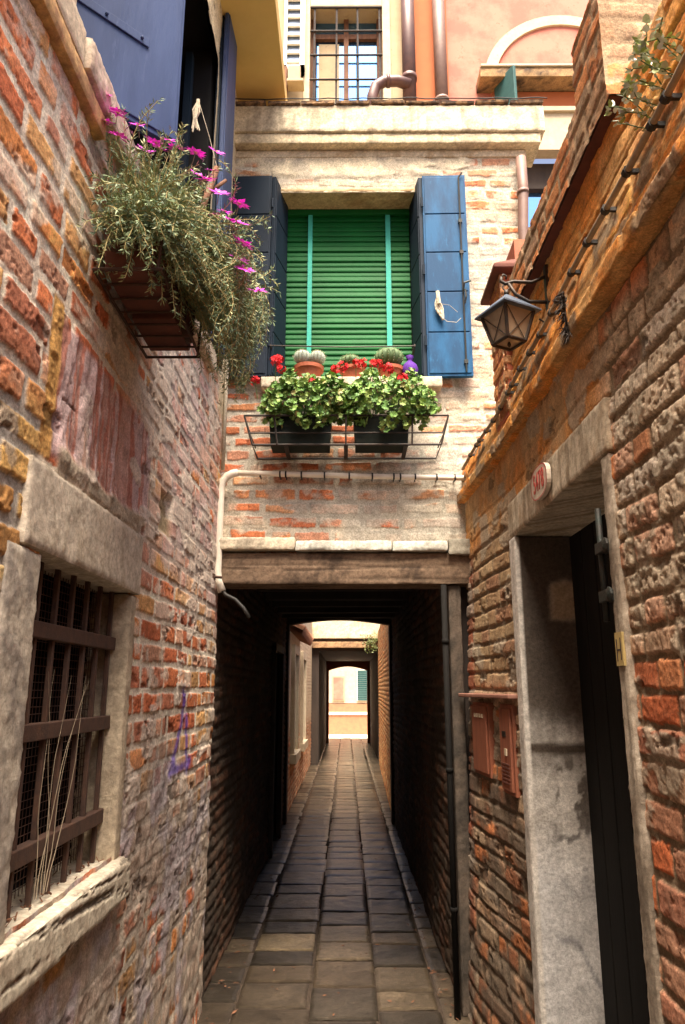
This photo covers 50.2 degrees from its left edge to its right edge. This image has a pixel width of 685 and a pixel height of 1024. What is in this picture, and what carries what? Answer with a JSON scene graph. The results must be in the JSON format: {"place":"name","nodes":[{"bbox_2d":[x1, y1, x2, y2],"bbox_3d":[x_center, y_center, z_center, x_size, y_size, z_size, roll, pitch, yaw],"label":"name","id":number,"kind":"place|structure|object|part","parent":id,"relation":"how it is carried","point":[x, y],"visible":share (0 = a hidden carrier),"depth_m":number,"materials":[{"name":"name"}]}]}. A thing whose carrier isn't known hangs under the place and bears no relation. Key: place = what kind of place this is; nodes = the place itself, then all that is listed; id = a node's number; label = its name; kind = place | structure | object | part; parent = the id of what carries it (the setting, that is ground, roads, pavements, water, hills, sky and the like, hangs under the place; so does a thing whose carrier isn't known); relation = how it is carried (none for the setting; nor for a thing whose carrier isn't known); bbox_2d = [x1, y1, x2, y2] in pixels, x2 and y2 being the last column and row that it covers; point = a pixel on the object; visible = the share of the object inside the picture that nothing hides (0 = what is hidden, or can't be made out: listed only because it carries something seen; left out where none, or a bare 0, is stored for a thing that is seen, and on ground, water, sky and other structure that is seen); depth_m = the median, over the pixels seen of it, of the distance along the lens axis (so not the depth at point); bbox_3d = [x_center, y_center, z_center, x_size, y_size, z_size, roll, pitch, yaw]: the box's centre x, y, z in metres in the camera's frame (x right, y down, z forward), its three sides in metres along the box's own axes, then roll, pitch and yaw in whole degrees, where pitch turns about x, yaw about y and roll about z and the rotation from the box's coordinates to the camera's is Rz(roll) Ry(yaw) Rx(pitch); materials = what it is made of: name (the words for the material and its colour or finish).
{"place":"outdoors","nodes":[
{"label":"outdoors","id":0,"kind":"place"},
{"bbox_2d":[197,738,472,1023],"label":"paving","id":1,"kind":"structure","parent":0,"point":[299,887],"depth_m":5.20,"materials":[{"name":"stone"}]},
{"bbox_2d":[206,828,458,1023],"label":"leaf litter","id":2,"kind":"object","parent":1,"relation":"on","point":[450,1014],"visible":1,"depth_m":4.46,"materials":[{"name":"brown plant"}]},
{"bbox_2d":[201,99,544,1015],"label":"facing house","id":3,"kind":"structure","parent":1,"relation":"on","point":[375,551],"depth_m":4.95,"materials":[{"name":"brick"}]},
{"bbox_2d":[228,176,287,378],"bbox_3d":[-0.518,-1.537,4.803,0.434,1.453,0.202,9,-16,-33],"label":"bifold shutter","id":4,"kind":"object","parent":3,"relation":"attached to","point":[261,195],"visible":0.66,"depth_m":4.82,"materials":[{"name":"blue wood"}]},
{"bbox_2d":[267,642,283,857],"bbox_3d":[-0.731,2.553,8.080,0.055,2.130,1.040,0,-14,0],"label":"side door","id":5,"kind":"structure","parent":3,"relation":"in","point":[276,648],"depth_m":7.83,"materials":[{"name":"brown wood"}]},
{"bbox_2d":[284,66,287,97],"bbox_3d":[-0.744,-5.004,8.787,0.176,0.761,0.128,0,-14,0],"label":"wooden post","id":6,"kind":"object","parent":3,"relation":"on","point":[286,72],"visible":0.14,"depth_m":8.80,"materials":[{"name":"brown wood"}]},
{"bbox_2d":[287,66,303,91],"bbox_3d":[-0.564,-5.228,8.811,0.200,0.240,0.170,0,-14,0],"label":"shelf","id":7,"kind":"object","parent":6,"relation":"attached to","point":[295,81],"visible":1,"depth_m":8.76,"materials":[{"name":"beige"}]},
{"bbox_2d":[294,349,325,376],"bbox_3d":[-0.208,-0.930,4.649,0.223,0.201,0.194,0,-14,0],"label":"cactus pot","id":8,"kind":"object","parent":3,"relation":"on","point":[308,362],"visible":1,"depth_m":4.59,"materials":[{"name":"ceramic"}]},
{"bbox_2d":[215,469,464,618],"bbox_3d":[0.001,0.183,4.346,1.520,0.905,0.116,0,-14,0],"label":"conduit","id":9,"kind":"object","parent":3,"relation":"attached to","point":[226,477],"visible":0.94,"depth_m":4.42,"materials":[{"name":"white plastic"}]},
{"bbox_2d":[278,0,402,105],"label":"cream house","id":10,"kind":"structure","parent":3,"relation":"on","point":[353,48],"depth_m":9.23,"materials":[{"name":"paint"}]},
{"bbox_2d":[283,0,305,75],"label":"louvred shutter","id":11,"kind":"object","parent":10,"relation":"attached to","point":[294,30],"visible":0.87,"depth_m":9.07,"materials":[{"name":"white paint"}]},
{"bbox_2d":[310,19,381,102],"bbox_3d":[0.048,-5.466,9.251,0.900,1.770,0.100,0,-14,0],"label":"window","id":12,"kind":"structure","parent":10,"relation":"in","point":[325,42],"depth_m":9.31,"materials":[{"name":"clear glass"}]},
{"bbox_2d":[367,0,416,105],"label":"downpipe","id":13,"kind":"object","parent":10,"relation":"attached to","point":[406,81],"visible":0.84,"depth_m":8.78,"materials":[{"name":"metal"}]},
{"bbox_2d":[270,344,415,355],"bbox_3d":[0.001,-1.022,4.629,0.910,0.024,0.140,0,-14,0],"label":"guard rod","id":14,"kind":"object","parent":3,"relation":"attached to","point":[413,346],"visible":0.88,"depth_m":4.57,"materials":[{"name":"metal"}]},
{"bbox_2d":[244,414,448,459],"bbox_3d":[0.023,-0.447,4.398,1.218,0.189,0.293,0,-14,0],"label":"flower rack","id":15,"kind":"object","parent":3,"relation":"attached to","point":[346,445],"visible":1,"depth_m":4.27,"materials":[{"name":"metal"}]},
{"bbox_2d":[269,417,331,452],"bbox_3d":[-0.250,-0.465,4.382,0.370,0.189,0.172,0,-14,0],"label":"flower trough","id":16,"kind":"object","parent":15,"relation":"in","point":[289,425],"visible":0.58,"depth_m":4.31,"materials":[{"name":"plastic"}]},
{"bbox_2d":[250,354,353,429],"bbox_3d":[-0.240,-0.704,4.371,0.639,0.509,0.346,0,-14,0],"label":"geranium","id":17,"kind":"object","parent":16,"relation":"in","point":[274,398],"visible":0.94,"depth_m":4.29,"materials":[{"name":"green plant"}]},
{"bbox_2d":[353,416,408,452],"bbox_3d":[0.230,-0.466,4.380,0.330,0.189,0.172,0,-14,0],"label":"flower trough","id":18,"kind":"object","parent":15,"relation":"in","point":[373,424],"visible":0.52,"depth_m":4.31,"materials":[{"name":"plastic"}]},
{"bbox_2d":[336,358,441,431],"bbox_3d":[0.264,-0.687,4.362,0.655,0.511,0.330,0,-14,0],"label":"geranium","id":19,"kind":"object","parent":18,"relation":"in","point":[360,388],"visible":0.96,"depth_m":4.28,"materials":[{"name":"green plant"}]},
{"bbox_2d":[285,209,411,376],"bbox_3d":[0.037,-1.446,5.030,0.880,1.383,0.100,0,-14,0],"label":"roller blind","id":20,"kind":"object","parent":3,"relation":"attached to","point":[348,277],"visible":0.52,"depth_m":5.04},
{"bbox_2d":[339,353,364,376],"bbox_3d":[0.058,-0.917,4.642,0.173,0.172,0.172,0,-14,0],"label":"cactus pot","id":21,"kind":"object","parent":3,"relation":"on","point":[351,371],"visible":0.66,"depth_m":4.58,"materials":[{"name":"ceramic"}]},
{"bbox_2d":[374,347,403,376],"bbox_3d":[0.296,-0.942,4.639,0.204,0.219,0.206,0,-14,0],"label":"cactus pot","id":22,"kind":"object","parent":3,"relation":"on","point":[394,356],"visible":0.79,"depth_m":4.58,"materials":[{"name":"ceramic"}]},
{"bbox_2d":[235,97,546,99],"bbox_3d":[0.321,-2.832,5.008,2.160,0.019,0.008,0,-14,0],"label":"roof cable","id":23,"kind":"object","parent":3,"relation":"on","point":[387,98],"visible":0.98,"depth_m":5.01,"materials":[{"name":"black rubber"}]},
{"bbox_2d":[402,355,418,375],"bbox_3d":[0.428,-0.913,4.611,0.102,0.158,0.104,0,-14,0],"label":"vase","id":24,"kind":"object","parent":3,"relation":"on","point":[409,363],"visible":0.69,"depth_m":4.58,"materials":[{"name":"purple ceramic"}]},
{"bbox_2d":[409,172,473,377],"bbox_3d":[0.610,-1.543,4.785,0.464,1.455,0.206,-10,-17,35],"label":"bifold shutter","id":25,"kind":"object","parent":3,"relation":"attached to","point":[438,242],"visible":0.95,"depth_m":4.74,"materials":[{"name":"wood"}]},
{"bbox_2d":[435,290,460,322],"bbox_3d":[0.669,-1.303,4.637,0.166,0.213,0.035,0,-14,0],"label":"frayed rope","id":26,"kind":"object","parent":25,"relation":"hanging from","point":[439,308],"visible":1,"depth_m":4.63,"materials":[{"name":"white fabric"}]},
{"bbox_2d":[441,584,460,1019],"bbox_3d":[0.591,1.515,4.016,0.040,2.240,0.042,0,-14,0],"label":"drain pipe","id":27,"kind":"object","parent":3,"relation":"attached to","point":[453,897],"visible":1,"depth_m":3.98,"materials":[{"name":"black metal"}]},
{"bbox_2d":[516,155,528,238],"bbox_3d":[1.201,-1.360,4.704,0.091,2.152,0.091,0,-14,0],"label":"downpipe","id":28,"kind":"object","parent":3,"relation":"attached to","point":[522,191],"visible":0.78,"depth_m":4.85,"materials":[{"name":"metal"}]},
{"bbox_2d":[378,624,390,809],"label":"court wall","id":29,"kind":"structure","parent":1,"relation":"on","point":[383,704],"depth_m":12.49,"materials":[{"name":"brick"}]},
{"bbox_2d":[329,667,366,733],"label":"canal house","id":30,"kind":"structure","parent":0,"point":[347,700],"depth_m":27.38,"materials":[{"name":"paint"}]},
{"bbox_2d":[332,676,344,700],"bbox_3d":[-0.152,6.635,27.478,0.460,0.900,0.064,0,-14,0],"label":"window","id":31,"kind":"structure","parent":30,"relation":"in","point":[338,682],"depth_m":27.45,"materials":[{"name":"beige"}]},
{"bbox_2d":[357,670,366,700],"bbox_3d":[0.763,6.511,27.499,0.450,1.150,0.074,0,-14,0],"label":"window","id":32,"kind":"structure","parent":30,"relation":"in","point":[361,674],"depth_m":27.47,"materials":[{"name":"teal paint"}]},
{"bbox_2d":[329,734,366,738],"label":"quay pavement","id":33,"kind":"structure","parent":0,"point":[351,736],"depth_m":25.93,"materials":[{"name":"white stone"}]},
{"bbox_2d":[414,0,588,227],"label":"salmon house","id":34,"kind":"structure","parent":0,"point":[489,43],"depth_m":9.17,"materials":[{"name":"paint"}]},
{"bbox_2d":[432,0,450,105],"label":"downpipe","id":35,"kind":"object","parent":34,"relation":"attached to","point":[440,52],"visible":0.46,"depth_m":8.97,"materials":[{"name":"metal"}]},
{"bbox_2d":[494,65,517,104],"bbox_3d":[1.958,-4.908,8.752,0.040,0.750,0.350,7,-15,-27],"label":"teal shutter","id":36,"kind":"object","parent":34,"relation":"attached to","point":[506,86],"visible":0.49,"depth_m":8.71,"materials":[{"name":"paint"}]},
{"bbox_2d":[527,164,553,227],"bbox_3d":[2.638,-3.329,8.794,1.600,1.900,0.120,0,-14,0],"label":"window","id":37,"kind":"structure","parent":34,"relation":"in","point":[538,175],"depth_m":8.92,"materials":[{"name":"blue glass"}]},
{"bbox_2d":[533,159,555,163],"label":"sky","id":38,"kind":"structure","parent":0,"point":[537,161],"materials":[{"name":"blue"}]},
{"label":"ground","id":39,"kind":"structure","parent":0,"visible":0},
{"bbox_2d":[0,0,287,1023],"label":"brick house","id":40,"kind":"structure","parent":39,"relation":"on","point":[110,456],"depth_m":2.38,"materials":[{"name":"brick"}]},
{"bbox_2d":[5,856,103,926],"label":"leaf litter","id":41,"kind":"object","parent":40,"relation":"on","point":[22,907],"visible":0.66,"depth_m":1.95,"materials":[{"name":"brown plant"}]},
{"bbox_2d":[33,669,87,900],"bbox_3d":[-0.781,0.731,2.027,0.024,0.571,0.263,-1,-14,5],"label":"dry creeper","id":42,"kind":"object","parent":40,"relation":"attached to","point":[47,836],"visible":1,"depth_m":1.96,"materials":[{"name":"brown plant"}]},
{"bbox_2d":[0,455,143,1012],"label":"window","id":43,"kind":"structure","parent":40,"relation":"in","point":[80,544],"depth_m":2.04,"materials":[{"name":"stone"}]},
{"bbox_2d":[92,215,201,358],"bbox_3d":[-0.634,-0.734,2.469,0.212,0.185,0.601,0,-14,0],"label":"flower rack","id":44,"kind":"object","parent":40,"relation":"attached to","point":[168,287],"visible":0.47,"depth_m":2.40,"materials":[{"name":"metal"}]},
{"bbox_2d":[104,221,176,310],"bbox_3d":[-0.638,-0.773,2.335,0.173,0.171,0.270,0,-14,0],"label":"planter box","id":45,"kind":"object","parent":44,"relation":"in","point":[116,259],"visible":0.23,"depth_m":2.24,"materials":[{"name":"ceramic"}]},
{"bbox_2d":[76,94,280,403],"bbox_3d":[-0.488,-0.843,2.450,0.538,0.864,1.017,0,-14,0],"label":"trailing shrub","id":46,"kind":"object","parent":45,"relation":"in","point":[216,285],"visible":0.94,"depth_m":2.27,"materials":[{"name":"green plant"}]},
{"bbox_2d":[197,166,226,217],"bbox_3d":[-0.513,-1.036,2.631,0.178,0.457,0.048,0,-14,0],"label":"wooden stake","id":47,"kind":"object","parent":46,"relation":"in","point":[213,187],"visible":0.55,"depth_m":2.65,"materials":[{"name":"brown wood"}]},
{"bbox_2d":[191,99,216,165],"bbox_3d":[-0.503,-1.395,2.681,0.102,0.271,0.020,4,-14,-17],"label":"frayed rope","id":48,"kind":"object","parent":47,"relation":"attached to","point":[195,113],"visible":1,"depth_m":2.68,"materials":[{"name":"white fabric"}]},
{"bbox_2d":[132,286,194,350],"bbox_3d":[-0.637,-0.707,2.609,0.173,0.171,0.265,0,-14,0],"label":"planter box","id":49,"kind":"object","parent":44,"relation":"in","point":[158,330],"visible":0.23,"depth_m":2.56,"materials":[{"name":"ceramic"}]},
{"bbox_2d":[178,52,193,189],"bbox_3d":[-0.907,-2.035,3.202,0.040,1.840,1.940,0,-14,0],"label":"window frame","id":50,"kind":"structure","parent":40,"relation":"in","point":[189,62],"depth_m":4.22,"materials":[{"name":"wood"}]},
{"bbox_2d":[212,573,221,579],"bbox_3d":[-0.737,0.373,4.207,0.085,0.030,0.066,0,-14,0],"label":"pipe hook","id":51,"kind":"object","parent":40,"relation":"attached to","point":[214,577],"visible":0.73,"depth_m":4.21,"materials":[{"name":"metal"}]},
{"bbox_2d":[221,345,228,470],"bbox_3d":[-0.721,-0.773,4.532,0.022,1.070,0.022,5,-15,-22],"label":"corner cable","id":52,"kind":"object","parent":40,"relation":"attached to","point":[224,432],"visible":0.54,"depth_m":4.46,"materials":[{"name":"rubber"}]},
{"bbox_2d":[287,623,313,813],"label":"court house","id":53,"kind":"structure","parent":39,"relation":"on","point":[300,696],"depth_m":11.51,"materials":[{"name":"plaster"},{"name":"brick"},{"name":"clay tile"}]},
{"bbox_2d":[289,644,300,763],"bbox_3d":[-0.695,2.848,10.941,0.100,1.660,1.080,0,-14,0],"label":"window","id":54,"kind":"structure","parent":53,"relation":"in","point":[295,753],"depth_m":10.59,"materials":[{"name":"beige stone"}]},
{"bbox_2d":[299,651,307,751],"bbox_3d":[-0.684,3.352,13.031,0.100,1.660,1.180,0,-14,0],"label":"window","id":55,"kind":"structure","parent":53,"relation":"in","point":[303,742],"depth_m":12.62,"materials":[{"name":"beige glass"}]},
{"bbox_2d":[310,621,379,764],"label":"passage house","id":56,"kind":"structure","parent":39,"relation":"on","point":[337,644],"depth_m":17.11,"materials":[{"name":"beige paint"}]},
{"bbox_2d":[360,633,377,652],"bbox_3d":[0.748,2.969,16.764,0.708,0.558,0.318,0,-14,0],"label":"ledge weed","id":57,"kind":"object","parent":56,"relation":"on","point":[370,641],"visible":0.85,"depth_m":16.75,"materials":[{"name":"green plant"}]},
{"bbox_2d":[457,0,684,1023],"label":"brick house","id":58,"kind":"structure","parent":39,"relation":"on","point":[576,889],"depth_m":2.60,"materials":[{"name":"brick"}]},
{"bbox_2d":[471,702,494,778],"bbox_3d":[0.740,1.169,3.779,0.078,0.360,0.301,1,-14,-5],"label":"meter cabinet","id":59,"kind":"object","parent":58,"relation":"attached to","point":[483,734],"visible":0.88,"depth_m":3.70,"materials":[{"name":"red metal"}]},
{"bbox_3d":[0.709,1.169,3.776,0.015,0.324,0.265,1,-14,-5],"label":"door","id":60,"kind":"part","parent":59,"relation":"part of","materials":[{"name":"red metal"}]},
{"bbox_2d":[458,693,517,698],"bbox_3d":[0.730,0.926,3.685,0.075,0.020,0.930,1,-14,-5],"label":"stone shelf","id":61,"kind":"object","parent":58,"relation":"attached to","point":[496,696],"visible":0.8,"depth_m":3.52,"materials":[{"name":"stone"}]},
{"bbox_2d":[499,704,521,797],"bbox_3d":[0.776,1.081,3.337,0.080,0.395,0.200,1,-14,-4],"label":"meter cabinet","id":62,"kind":"object","parent":58,"relation":"attached to","point":[508,748],"visible":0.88,"depth_m":3.28,"materials":[{"name":"red metal"}]},
{"bbox_3d":[0.745,1.080,3.334,0.018,0.359,0.165,1,-14,-4],"label":"door","id":63,"kind":"part","parent":62,"relation":"part of","materials":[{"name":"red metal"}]},
{"bbox_2d":[474,264,549,350],"bbox_3d":[0.679,-0.787,2.827,0.278,0.342,0.193,7,-15,-27],"label":"wall lantern","id":64,"kind":"object","parent":58,"relation":"attached to","point":[506,319],"depth_m":2.76,"materials":[{"name":"grey metal"}]},
{"bbox_2d":[531,462,550,500],"bbox_3d":[0.742,-0.112,2.739,0.019,0.124,0.224,0,-14,0],"label":"number plaque","id":65,"kind":"object","parent":58,"relation":"attached to","point":[541,482],"visible":1,"depth_m":2.71,"materials":[{"name":"white ceramic"}]},
{"bbox_2d":[552,291,572,345],"bbox_3d":[0.697,-0.615,2.333,0.050,0.191,0.078,0,-14,0],"label":"dry weed tuft","id":66,"kind":"object","parent":58,"relation":"attached to","point":[561,303],"visible":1,"depth_m":2.33,"materials":[{"name":"brown plant"}]},
{"bbox_2d":[461,52,684,469],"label":"clipped cable","id":67,"kind":"object","parent":58,"relation":"attached to","point":[668,95],"visible":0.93,"depth_m":2.06,"materials":[{"name":"black rubber"},{"name":"metal"}]},
{"bbox_2d":[508,397,666,1023],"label":"doorway","id":68,"kind":"structure","parent":58,"relation":"in","point":[595,949],"depth_m":2.87,"materials":[{"name":"stone"}]},
{"bbox_2d":[594,508,613,621],"bbox_3d":[0.751,0.143,2.084,0.034,0.330,0.099,0,-14,0],"label":"door bolt","id":69,"kind":"object","parent":58,"relation":"attached to","point":[605,593],"depth_m":2.10,"materials":[{"name":"metal"}]},
{"bbox_2d":[614,632,626,665],"bbox_3d":[0.757,0.373,1.993,0.010,0.090,0.053,0,-14,0],"label":"yellow sign plate","id":70,"kind":"object","parent":58,"relation":"attached to","point":[620,649],"visible":1,"depth_m":1.98,"materials":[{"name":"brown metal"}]},
{"bbox_2d":[604,13,683,131],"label":"wall weed","id":71,"kind":"object","parent":58,"relation":"attached to","point":[642,51],"depth_m":1.75,"materials":[{"name":"green plant"}]}
]}

